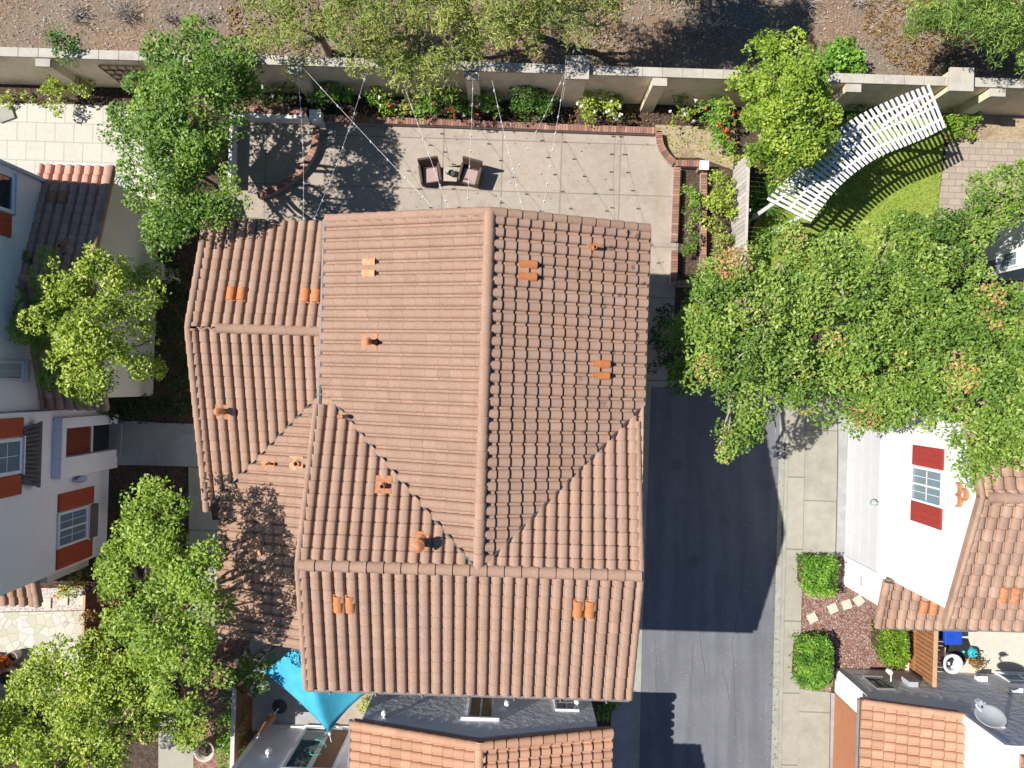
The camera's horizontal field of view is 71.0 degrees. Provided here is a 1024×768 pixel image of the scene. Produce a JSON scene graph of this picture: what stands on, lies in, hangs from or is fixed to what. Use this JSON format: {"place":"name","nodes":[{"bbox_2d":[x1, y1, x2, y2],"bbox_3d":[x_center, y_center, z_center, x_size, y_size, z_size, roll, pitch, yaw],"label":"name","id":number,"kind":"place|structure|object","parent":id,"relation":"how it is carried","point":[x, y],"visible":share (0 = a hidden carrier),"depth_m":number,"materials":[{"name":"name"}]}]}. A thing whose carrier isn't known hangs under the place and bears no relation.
{"place":"outdoors","nodes":[
{"label":"outdoors","id":0,"kind":"place"},
{"bbox_2d":[0,610,82,700],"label":"flagstone patio","id":1,"kind":"structure","parent":0,"point":[23,631],"depth_m":23.45,"materials":[{"name":"stone"}]},
{"bbox_2d":[0,588,84,611],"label":"wall","id":2,"kind":"structure","parent":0,"point":[51,592],"depth_m":23.47,"materials":[{"name":"paint"}]},
{"bbox_2d":[0,103,177,217],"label":"neighbour patio","id":3,"kind":"structure","parent":0,"point":[32,137],"depth_m":23.47,"materials":[{"name":"tile"}]},
{"bbox_2d":[158,700,193,767],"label":"path","id":4,"kind":"structure","parent":0,"point":[170,755],"depth_m":23.46,"materials":[{"name":"concrete"}]},
{"bbox_2d":[188,467,223,639],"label":"side path","id":5,"kind":"structure","parent":0,"point":[202,525],"depth_m":23.46,"materials":[{"name":"concrete"}]},
{"bbox_2d":[232,121,681,366],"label":"patio","id":6,"kind":"structure","parent":0,"point":[639,175],"depth_m":23.47,"materials":[{"name":"concrete"}]},
{"bbox_2d":[227,106,309,187],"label":"garden wall","id":7,"kind":"structure","parent":6,"relation":"on","point":[261,114],"depth_m":23.00,"materials":[{"name":"white paint"}]},
{"bbox_2d":[256,126,320,199],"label":"brick seat wall","id":8,"kind":"structure","parent":6,"relation":"on","point":[291,179],"depth_m":23.20,"materials":[{"name":"brick"}]},
{"bbox_2d":[417,156,442,186],"bbox_3d":[-2.626,-6.817,23.059,0.695,0.823,0.709,-8,90,0],"label":"wicker chair","id":9,"kind":"object","parent":6,"relation":"on","point":[427,175],"visible":0.98,"depth_m":23.06,"materials":[{"name":"wicker"}]},
{"bbox_2d":[457,156,482,188],"bbox_3d":[-1.328,-6.784,23.059,0.695,0.823,0.709,15,90,0],"label":"wicker chair","id":10,"kind":"object","parent":6,"relation":"on","point":[473,174],"visible":0.98,"depth_m":23.06,"materials":[{"name":"wicker"}]},
{"bbox_2d":[647,303,678,374],"bbox_3d":[4.675,-1.438,22.986,1.185,1.050,2.235,-6,90,0],"label":"tall shrub","id":11,"kind":"object","parent":6,"relation":"on","point":[659,347],"visible":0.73,"depth_m":22.72,"materials":[{"name":"green plant"}]},
{"bbox_2d":[670,167,680,242],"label":"brick planter wall","id":12,"kind":"structure","parent":6,"relation":"on","point":[675,206],"depth_m":23.20,"materials":[{"name":"brick"}]},
{"bbox_2d":[655,132,698,168],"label":"brick planter wall","id":13,"kind":"structure","parent":6,"relation":"on","point":[667,156],"depth_m":23.20,"materials":[{"name":"brick"}]},
{"bbox_2d":[669,250,697,286],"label":"brick planter wall","id":14,"kind":"structure","parent":6,"relation":"on","point":[673,268],"depth_m":23.10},
{"bbox_2d":[0,0,1023,78],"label":"hillside","id":15,"kind":"structure","parent":0,"point":[99,37],"depth_m":23.23,"materials":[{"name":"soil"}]},
{"bbox_2d":[351,0,489,101],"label":"wispy tree","id":16,"kind":"object","parent":15,"relation":"on","point":[411,57],"visible":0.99,"depth_m":20.16,"materials":[{"name":"green plant"}]},
{"bbox_2d":[225,0,621,66],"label":"fallen leaves","id":17,"kind":"object","parent":15,"relation":"on","point":[503,50],"visible":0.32,"depth_m":23.21,"materials":[{"name":"beige plant"}]},
{"bbox_2d":[453,0,625,58],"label":"wispy tree","id":18,"kind":"object","parent":15,"relation":"on","point":[532,18],"visible":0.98,"depth_m":19.36,"materials":[{"name":"green plant"}]},
{"bbox_2d":[812,35,867,73],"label":"bushy shrub","id":19,"kind":"object","parent":15,"relation":"on","point":[847,58],"visible":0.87,"depth_m":22.46,"materials":[{"name":"green plant"}]},
{"bbox_2d":[861,0,1023,78],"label":"fallen leaves","id":20,"kind":"object","parent":15,"relation":"on","point":[922,50],"visible":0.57,"depth_m":23.21,"materials":[{"name":"beige plant"}]},
{"bbox_2d":[900,0,1023,80],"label":"feathery conifer","id":21,"kind":"object","parent":15,"relation":"on","point":[983,18],"visible":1,"depth_m":19.46,"materials":[{"name":"green plant"}]},
{"bbox_2d":[0,84,1023,767],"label":"ground","id":22,"kind":"structure","parent":0,"point":[146,752],"depth_m":23.52,"materials":[{"name":"soil"}]},
{"bbox_2d":[42,23,85,69],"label":"dark shrub","id":23,"kind":"object","parent":22,"relation":"on","point":[72,46],"visible":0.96,"depth_m":21.16,"materials":[{"name":"green plant"}]},
{"bbox_2d":[35,74,95,117],"bbox_3d":[-14.192,-9.368,22.934,1.782,1.150,1.462,-42,90,0],"label":"bright shrub","id":24,"kind":"object","parent":22,"relation":"on","point":[51,80],"visible":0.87,"depth_m":22.79,"materials":[{"name":"green plant"}]},
{"bbox_2d":[53,566,91,600],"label":"flower shrub","id":25,"kind":"object","parent":22,"relation":"on","point":[70,587],"visible":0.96,"depth_m":23.00,"materials":[{"name":"yellow plant"}]},
{"bbox_2d":[0,159,157,607],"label":"lilac house","id":26,"kind":"structure","parent":22,"relation":"on","point":[59,453],"depth_m":20.20,"materials":[{"name":"paint"}]},
{"bbox_2d":[0,169,17,215],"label":"window","id":27,"kind":"structure","parent":26,"relation":"in","point":[8,182],"depth_m":18.93,"materials":[{"name":"blue glass"}]},
{"bbox_2d":[0,436,25,476],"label":"window","id":28,"kind":"structure","parent":26,"relation":"in","point":[12,450],"depth_m":18.88,"materials":[{"name":"blue glass"}]},
{"bbox_2d":[0,359,26,382],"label":"window","id":29,"kind":"structure","parent":26,"relation":"in","point":[13,370],"depth_m":19.32,"materials":[{"name":"glass"}]},
{"bbox_2d":[56,504,90,549],"bbox_3d":[-13.174,4.286,21.598,0.116,1.502,1.127,2,90,0],"label":"window","id":30,"kind":"structure","parent":26,"relation":"in","point":[73,525],"depth_m":21.58,"materials":[{"name":"white glass"}]},
{"bbox_2d":[66,426,89,455],"bbox_3d":[-13.138,1.704,21.545,0.026,1.574,0.842,2,90,0],"label":"door","id":31,"kind":"structure","parent":26,"relation":"in","point":[78,439],"depth_m":21.71,"materials":[{"name":"wood"}]},
{"bbox_2d":[5,240,171,407],"bbox_3d":[-11.887,-1.579,20.692,5.346,5.768,4.477,0,90,0],"label":"broadleaf tree","id":32,"kind":"object","parent":22,"relation":"on","point":[36,321],"visible":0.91,"depth_m":18.85,"materials":[{"name":"green plant"}]},
{"bbox_2d":[80,583,111,711],"bbox_3d":[-13.127,8.182,22.700,0.070,1.520,3.664,2,90,0],"label":"wood fence","id":33,"kind":"object","parent":22,"relation":"on","point":[90,599],"visible":0.29,"depth_m":22.43,"materials":[{"name":"wood"}]},
{"bbox_2d":[0,620,210,767],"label":"broadleaf tree","id":34,"kind":"object","parent":22,"relation":"on","point":[98,688],"visible":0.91,"depth_m":19.80,"materials":[{"name":"green plant"}]},
{"bbox_2d":[101,393,158,424],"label":"shade shrub","id":35,"kind":"object","parent":22,"relation":"on","point":[130,409],"visible":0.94,"depth_m":22.79,"materials":[{"name":"green plant"}]},
{"bbox_2d":[117,421,198,466],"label":"entry walk","id":36,"kind":"structure","parent":22,"relation":"on","point":[160,444],"depth_m":23.45,"materials":[{"name":"concrete"}]},
{"bbox_2d":[90,473,238,723],"bbox_3d":[-9.036,5.804,20.121,4.460,6.948,6.864,0,90,0],"label":"broadleaf tree","id":37,"kind":"object","parent":22,"relation":"on","point":[149,552],"visible":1,"depth_m":17.78,"materials":[{"name":"green plant"}]},
{"bbox_2d":[140,390,192,424],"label":"shade shrub","id":38,"kind":"object","parent":22,"relation":"on","point":[166,407],"visible":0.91,"depth_m":22.84,"materials":[{"name":"green plant"}]},
{"bbox_2d":[153,246,189,396],"bbox_3d":[-10.608,-2.003,22.876,1.672,1.270,4.840,0,90,0],"label":"shade shrub","id":39,"kind":"object","parent":22,"relation":"on","point":[175,283],"visible":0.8,"depth_m":22.54,"materials":[{"name":"green plant"}]},
{"bbox_2d":[96,12,266,262],"bbox_3d":[-9.512,-6.957,20.873,5.239,5.403,7.126,0,90,0],"label":"broadleaf tree","id":40,"kind":"object","parent":22,"relation":"on","point":[189,144],"visible":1,"depth_m":19.28,"materials":[{"name":"green plant"}]},
{"bbox_2d":[180,603,249,767],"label":"red bark bed","id":41,"kind":"object","parent":22,"relation":"on","point":[229,650],"visible":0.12,"depth_m":23.48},
{"bbox_2d":[193,736,217,761],"bbox_3d":[-9.786,11.680,23.135,0.673,0.650,0.673,0,90,0],"label":"garden urn","id":42,"kind":"object","parent":41,"relation":"on","point":[202,753],"visible":0.84,"depth_m":22.91,"materials":[{"name":"ceramic"}]},
{"bbox_2d":[210,699,248,767],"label":"leafy bush","id":43,"kind":"object","parent":41,"relation":"on","point":[227,738],"visible":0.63,"depth_m":22.46,"materials":[{"name":"green plant"}]},
{"bbox_2d":[253,645,276,669],"bbox_3d":[-7.576,8.375,22.300,0.067,2.400,0.070,0,90,0],"label":"sail post","id":44,"kind":"object","parent":22,"relation":"on","point":[264,657],"visible":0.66,"depth_m":21.91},
{"bbox_2d":[255,648,363,741],"bbox_3d":[-5.663,8.667,20.798,3.314,0.944,2.177,39,90,0],"label":"shade sail","id":45,"kind":"object","parent":44,"relation":"attached to","point":[327,711],"visible":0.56,"depth_m":20.73,"materials":[{"name":"blue fabric"}]},
{"bbox_2d":[258,81,297,109],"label":"rose bush","id":46,"kind":"object","parent":22,"relation":"on","point":[275,95],"visible":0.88,"depth_m":22.72,"materials":[{"name":"green plant"}]},
{"bbox_2d":[250,640,321,729],"bbox_3d":[-5.793,9.852,23.510,5.564,0.080,2.946,0,90,0],"label":"sail court","id":47,"kind":"object","parent":22,"relation":"on","point":[296,712],"visible":0.21,"depth_m":23.47,"materials":[{"name":"concrete"}]},
{"bbox_2d":[230,674,252,767],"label":"wood fence","id":48,"kind":"object","parent":47,"relation":"on","point":[240,701],"visible":0.75,"depth_m":22.36,"materials":[{"name":"wood"}]},
{"bbox_2d":[216,645,277,703],"bbox_3d":[-8.340,9.284,22.748,1.624,1.518,2.273,19,90,0],"label":"white rose shrub","id":49,"kind":"object","parent":47,"relation":"on","point":[241,664],"visible":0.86,"depth_m":22.34,"materials":[{"name":"green plant"}]},
{"bbox_2d":[238,0,385,80],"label":"wispy tree","id":50,"kind":"object","parent":22,"relation":"on","point":[323,36],"visible":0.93,"depth_m":20.21,"materials":[{"name":"green plant"}]},
{"bbox_2d":[307,81,354,108],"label":"rose bush","id":51,"kind":"object","parent":22,"relation":"on","point":[327,84],"visible":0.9,"depth_m":22.64,"materials":[{"name":"green plant"}]},
{"bbox_2d":[335,694,372,725],"bbox_3d":[-4.975,10.604,23.507,1.636,0.086,1.178,0,90,0],"label":"sunny court","id":52,"kind":"object","parent":22,"relation":"on","point":[353,712],"visible":0.21,"depth_m":23.46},
{"bbox_2d":[363,85,397,116],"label":"rose bush","id":53,"kind":"object","parent":22,"relation":"on","point":[381,105],"visible":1,"depth_m":22.79,"materials":[{"name":"green plant"}]},
{"bbox_2d":[184,207,650,703],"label":"tiled house","id":54,"kind":"structure","parent":22,"relation":"on","point":[419,439],"depth_m":16.99,"materials":[{"name":"tile"}]},
{"bbox_2d":[232,692,613,767],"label":"house","id":55,"kind":"structure","parent":22,"relation":"on","point":[402,731],"depth_m":20.64,"materials":[{"name":"orange tile"}]},
{"bbox_2d":[281,724,327,767],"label":"window","id":56,"kind":"structure","parent":55,"relation":"in","point":[299,756],"depth_m":22.07,"materials":[{"name":"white glass"}]},
{"bbox_2d":[309,725,348,767],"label":"window","id":57,"kind":"structure","parent":55,"relation":"in","point":[330,755],"depth_m":22.04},
{"bbox_2d":[467,692,493,716],"bbox_3d":[-0.936,9.790,22.018,0.759,1.983,0.066,2,90,0],"label":"window","id":58,"kind":"structure","parent":55,"relation":"in","point":[479,706],"depth_m":21.77,"materials":[{"name":"glass"}]},
{"bbox_2d":[413,87,469,120],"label":"rose bush","id":59,"kind":"object","parent":22,"relation":"on","point":[436,105],"visible":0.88,"depth_m":22.71,"materials":[{"name":"green plant"}]},
{"bbox_2d":[462,89,505,119],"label":"rose bush","id":60,"kind":"object","parent":22,"relation":"on","point":[487,104],"visible":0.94,"depth_m":22.75,"materials":[{"name":"green plant"}]},
{"bbox_2d":[240,99,735,127],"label":"bed litter","id":61,"kind":"object","parent":22,"relation":"on","point":[628,106],"visible":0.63,"depth_m":23.46,"materials":[{"name":"soil"}]},
{"bbox_2d":[324,115,656,135],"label":"brick planter wall","id":62,"kind":"structure","parent":22,"relation":"on","point":[498,125],"depth_m":23.20,"materials":[{"name":"brick"}]},
{"bbox_2d":[0,47,1023,121],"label":"perimeter wall","id":63,"kind":"structure","parent":22,"relation":"on","point":[963,90],"depth_m":21.84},
{"bbox_2d":[508,85,558,123],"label":"round shrub","id":64,"kind":"object","parent":22,"relation":"on","point":[544,100],"visible":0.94,"depth_m":22.57,"materials":[{"name":"green plant"}]},
{"bbox_2d":[576,88,624,125],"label":"rose bush","id":65,"kind":"object","parent":22,"relation":"on","point":[592,98],"visible":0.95,"depth_m":22.69,"materials":[{"name":"green plant"}]},
{"bbox_2d":[611,690,633,767],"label":"walk","id":66,"kind":"structure","parent":22,"relation":"on","point":[622,723],"depth_m":23.47,"materials":[{"name":"concrete"}]},
{"bbox_2d":[632,387,650,767],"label":"gutter","id":67,"kind":"object","parent":22,"relation":"on","point":[637,700],"visible":0.54,"depth_m":23.49,"materials":[{"name":"concrete"}]},
{"bbox_2d":[647,290,675,379],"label":"side walk","id":68,"kind":"structure","parent":22,"relation":"on","point":[660,373],"depth_m":23.48,"materials":[{"name":"concrete"}]},
{"bbox_2d":[669,93,699,127],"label":"rose bush","id":69,"kind":"object","parent":22,"relation":"on","point":[683,114],"visible":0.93,"depth_m":22.80,"materials":[{"name":"green plant"}]},
{"bbox_2d":[680,183,706,256],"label":"planter shrub","id":70,"kind":"object","parent":22,"relation":"on","point":[692,192],"visible":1,"depth_m":22.92,"materials":[{"name":"green plant"}]},
{"bbox_2d":[655,125,734,169],"bbox_3d":[5.989,-7.741,23.513,2.618,0.074,1.473,0,90,0],"label":"garden bed","id":71,"kind":"object","parent":22,"relation":"on","point":[682,131],"visible":0.75,"depth_m":23.48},
{"bbox_2d":[698,95,738,157],"bbox_3d":[6.628,-8.189,22.983,1.098,1.053,2.108,-25,90,0],"label":"rose bush","id":72,"kind":"object","parent":71,"relation":"on","point":[713,121],"visible":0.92,"depth_m":22.74,"materials":[{"name":"green plant"}]},
{"bbox_2d":[699,171,706,269],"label":"brick planter wall","id":73,"kind":"structure","parent":22,"relation":"on","point":[702,231],"depth_m":23.20,"materials":[{"name":"brick"}]},
{"bbox_2d":[699,169,738,233],"bbox_3d":[6.633,-5.784,22.905,1.337,1.211,2.088,0,90,0],"label":"planter shrub","id":74,"kind":"object","parent":22,"relation":"on","point":[717,202],"visible":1,"depth_m":22.63,"materials":[{"name":"green plant"}]},
{"bbox_2d":[706,225,735,278],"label":"planter shrub","id":75,"kind":"object","parent":22,"relation":"on","point":[721,238],"visible":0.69,"depth_m":22.83,"materials":[{"name":"green plant"}]},
{"bbox_2d":[730,153,752,269],"bbox_3d":[7.234,-5.334,22.720,0.170,1.560,3.598,2,90,0],"label":"wood fence","id":76,"kind":"object","parent":22,"relation":"on","point":[741,179],"visible":0.63,"depth_m":22.48,"materials":[{"name":"wood"}]},
{"bbox_2d":[655,216,834,464],"bbox_3d":[6.066,-1.106,20.423,4.360,6.348,6.725,0,90,0],"label":"street tree","id":77,"kind":"object","parent":22,"relation":"on","point":[703,320],"visible":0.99,"depth_m":18.46,"materials":[{"name":"green plant"}]},
{"bbox_2d":[748,177,788,229],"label":"strappy plant","id":78,"kind":"object","parent":22,"relation":"on","point":[762,201],"visible":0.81,"depth_m":23.08,"materials":[{"name":"green plant"}]},
{"bbox_2d":[771,368,785,767],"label":"gutter","id":79,"kind":"object","parent":22,"relation":"on","point":[774,762],"visible":0.65,"depth_m":23.49,"materials":[{"name":"concrete"}]},
{"bbox_2d":[715,26,843,188],"bbox_3d":[7.465,-7.943,21.133,3.275,4.935,4.417,-29,90,0],"label":"dense round tree","id":80,"kind":"object","parent":22,"relation":"on","point":[794,141],"visible":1,"depth_m":19.70,"materials":[{"name":"green plant"}]},
{"bbox_2d":[778,300,790,767],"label":"kerb","id":81,"kind":"structure","parent":22,"relation":"on","point":[782,606],"depth_m":23.43,"materials":[{"name":"concrete"}]},
{"bbox_2d":[797,689,829,767],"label":"driveway apron","id":82,"kind":"object","parent":22,"relation":"on","point":[814,730],"visible":1,"depth_m":23.45,"materials":[{"name":"concrete"}]},
{"bbox_2d":[803,389,837,555],"bbox_3d":[10.069,2.749,23.497,1.136,0.105,5.760,0,90,0],"label":"driveway apron","id":83,"kind":"object","parent":22,"relation":"on","point":[820,501],"visible":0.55,"depth_m":23.45,"materials":[{"name":"concrete"}]},
{"bbox_2d":[835,380,848,555],"bbox_3d":[10.794,2.749,23.492,0.327,0.115,5.765,1,90,0],"label":"garage threshold","id":84,"kind":"object","parent":22,"relation":"on","point":[842,439],"visible":0.6,"depth_m":23.43,"materials":[{"name":"concrete"}]},
{"bbox_2d":[799,557,905,691],"bbox_3d":[11.105,7.872,23.510,3.515,0.080,4.418,0,90,0],"label":"mulch bed","id":85,"kind":"object","parent":22,"relation":"on","point":[824,630],"visible":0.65,"depth_m":23.47,"materials":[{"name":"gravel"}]},
{"bbox_2d":[786,630,834,691],"bbox_3d":[9.628,8.885,23.041,1.370,0.909,1.886,0,90,0],"label":"box hedge","id":86,"kind":"object","parent":85,"relation":"on","point":[811,664],"visible":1,"depth_m":22.82,"materials":[{"name":"green plant"}]},
{"bbox_2d":[793,552,840,598],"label":"box hedge","id":87,"kind":"object","parent":85,"relation":"on","point":[815,573],"visible":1,"depth_m":22.82,"materials":[{"name":"green plant"}]},
{"bbox_2d":[868,617,910,669],"bbox_3d":[12.117,8.290,22.974,1.044,1.043,1.594,0,90,0],"label":"box hedge","id":88,"kind":"object","parent":85,"relation":"on","point":[891,647],"visible":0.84,"depth_m":22.71,"materials":[{"name":"green plant"}]},
{"bbox_2d":[832,668,1023,767],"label":"orange garage house","id":89,"kind":"structure","parent":22,"relation":"on","point":[888,718],"depth_m":20.95,"materials":[{"name":"tile"}]},
{"bbox_2d":[832,693,855,767],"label":"garage door","id":90,"kind":"structure","parent":89,"relation":"in","point":[844,737],"depth_m":22.74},
{"bbox_2d":[974,698,1006,727],"bbox_3d":[13.297,9.186,19.716,2.091,1.174,0.547,30,90,0],"label":"satellite dish","id":91,"kind":"object","parent":89,"relation":"attached to","point":[988,715],"visible":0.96,"depth_m":19.48,"materials":[{"name":"white metal"}]},
{"bbox_2d":[853,264,1023,493],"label":"street tree","id":92,"kind":"object","parent":22,"relation":"on","point":[986,330],"visible":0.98,"depth_m":17.24,"materials":[{"name":"green plant"}]},
{"bbox_2d":[886,159,1023,307],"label":"street tree","id":93,"kind":"object","parent":22,"relation":"on","point":[972,240],"visible":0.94,"depth_m":18.97,"materials":[{"name":"green plant"}]},
{"bbox_2d":[905,631,1023,673],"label":"side court","id":94,"kind":"object","parent":22,"relation":"on","point":[1001,651],"depth_m":23.46,"materials":[{"name":"concrete"}]},
{"bbox_2d":[909,630,937,686],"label":"wooden gate","id":95,"kind":"structure","parent":94,"relation":"on","point":[920,659],"depth_m":22.58,"materials":[{"name":"orange wood"}]},
{"bbox_2d":[937,651,962,673],"bbox_3d":[14.053,8.923,23.160,0.640,0.600,0.640,0,90,0],"label":"laundry tub","id":96,"kind":"object","parent":94,"relation":"on","point":[951,663],"visible":0.94,"depth_m":22.93,"materials":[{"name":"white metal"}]},
{"bbox_2d":[941,113,1023,140],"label":"garden bed","id":97,"kind":"object","parent":22,"relation":"on","point":[999,127],"visible":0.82,"depth_m":23.48,"materials":[{"name":"soil"}]},
{"bbox_2d":[936,108,983,141],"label":"spreading shrub","id":98,"kind":"object","parent":97,"relation":"on","point":[953,126],"visible":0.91,"depth_m":23.00,"materials":[{"name":"green plant"}]},
{"bbox_2d":[639,386,779,767],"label":"road","id":99,"kind":"structure","parent":0,"point":[678,536],"depth_m":23.50,"materials":[{"name":"asphalt"}]},
{"bbox_2d":[781,310,805,767],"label":"sidewalk","id":100,"kind":"structure","parent":0,"point":[794,546],"depth_m":23.44,"materials":[{"name":"concrete"}]},
{"bbox_2d":[742,118,943,329],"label":"lawn","id":101,"kind":"structure","parent":0,"point":[826,217],"depth_m":23.48,"materials":[{"name":"plant"}]},
{"bbox_2d":[748,84,945,234],"bbox_3d":[10.035,-6.729,22.220,5.808,2.561,1.773,-35,90,0],"label":"pergola","id":102,"kind":"object","parent":101,"relation":"on","point":[827,182],"visible":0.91,"depth_m":20.94,"materials":[{"name":"white paint"}]},
{"bbox_2d":[768,208,937,440],"bbox_3d":[8.871,-1.605,20.352,4.534,6.450,6.264,0,90,0],"label":"street tree","id":103,"kind":"object","parent":101,"relation":"on","point":[850,336],"visible":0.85,"depth_m":18.32,"materials":[{"name":"green plant"}]},
{"bbox_2d":[842,350,1023,632],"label":"white house","id":104,"kind":"structure","parent":0,"point":[931,543],"depth_m":18.80,"materials":[{"name":"paint"}]},
{"bbox_2d":[842,407,883,576],"bbox_3d":[10.919,3.211,22.360,0.057,2.280,5.000,2,90,0],"label":"garage door","id":105,"kind":"structure","parent":104,"relation":"in","point":[862,542],"depth_m":22.20,"materials":[{"name":"metal"}]},
{"bbox_2d":[906,463,944,507],"bbox_3d":[10.905,2.686,18.982,0.116,1.531,1.020,2,90,0],"label":"window","id":106,"kind":"structure","parent":104,"relation":"in","point":[924,485],"depth_m":18.99,"materials":[{"name":"grey glass"}]},
{"bbox_2d":[937,140,1023,225],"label":"paved path","id":107,"kind":"structure","parent":0,"point":[963,159],"depth_m":23.47,"materials":[{"name":"stone"}]},
{"bbox_2d":[974,220,1023,280],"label":"house wall","id":108,"kind":"structure","parent":0,"point":[1005,255],"depth_m":22.03,"materials":[{"name":"white paint"}]},
{"bbox_2d":[996,249,1019,271],"bbox_3d":[15.069,-3.769,21.834,0.116,0.876,0.574,2,90,0],"label":"window","id":109,"kind":"structure","parent":108,"relation":"in","point":[1010,259],"depth_m":21.87,"materials":[{"name":"grey glass"}]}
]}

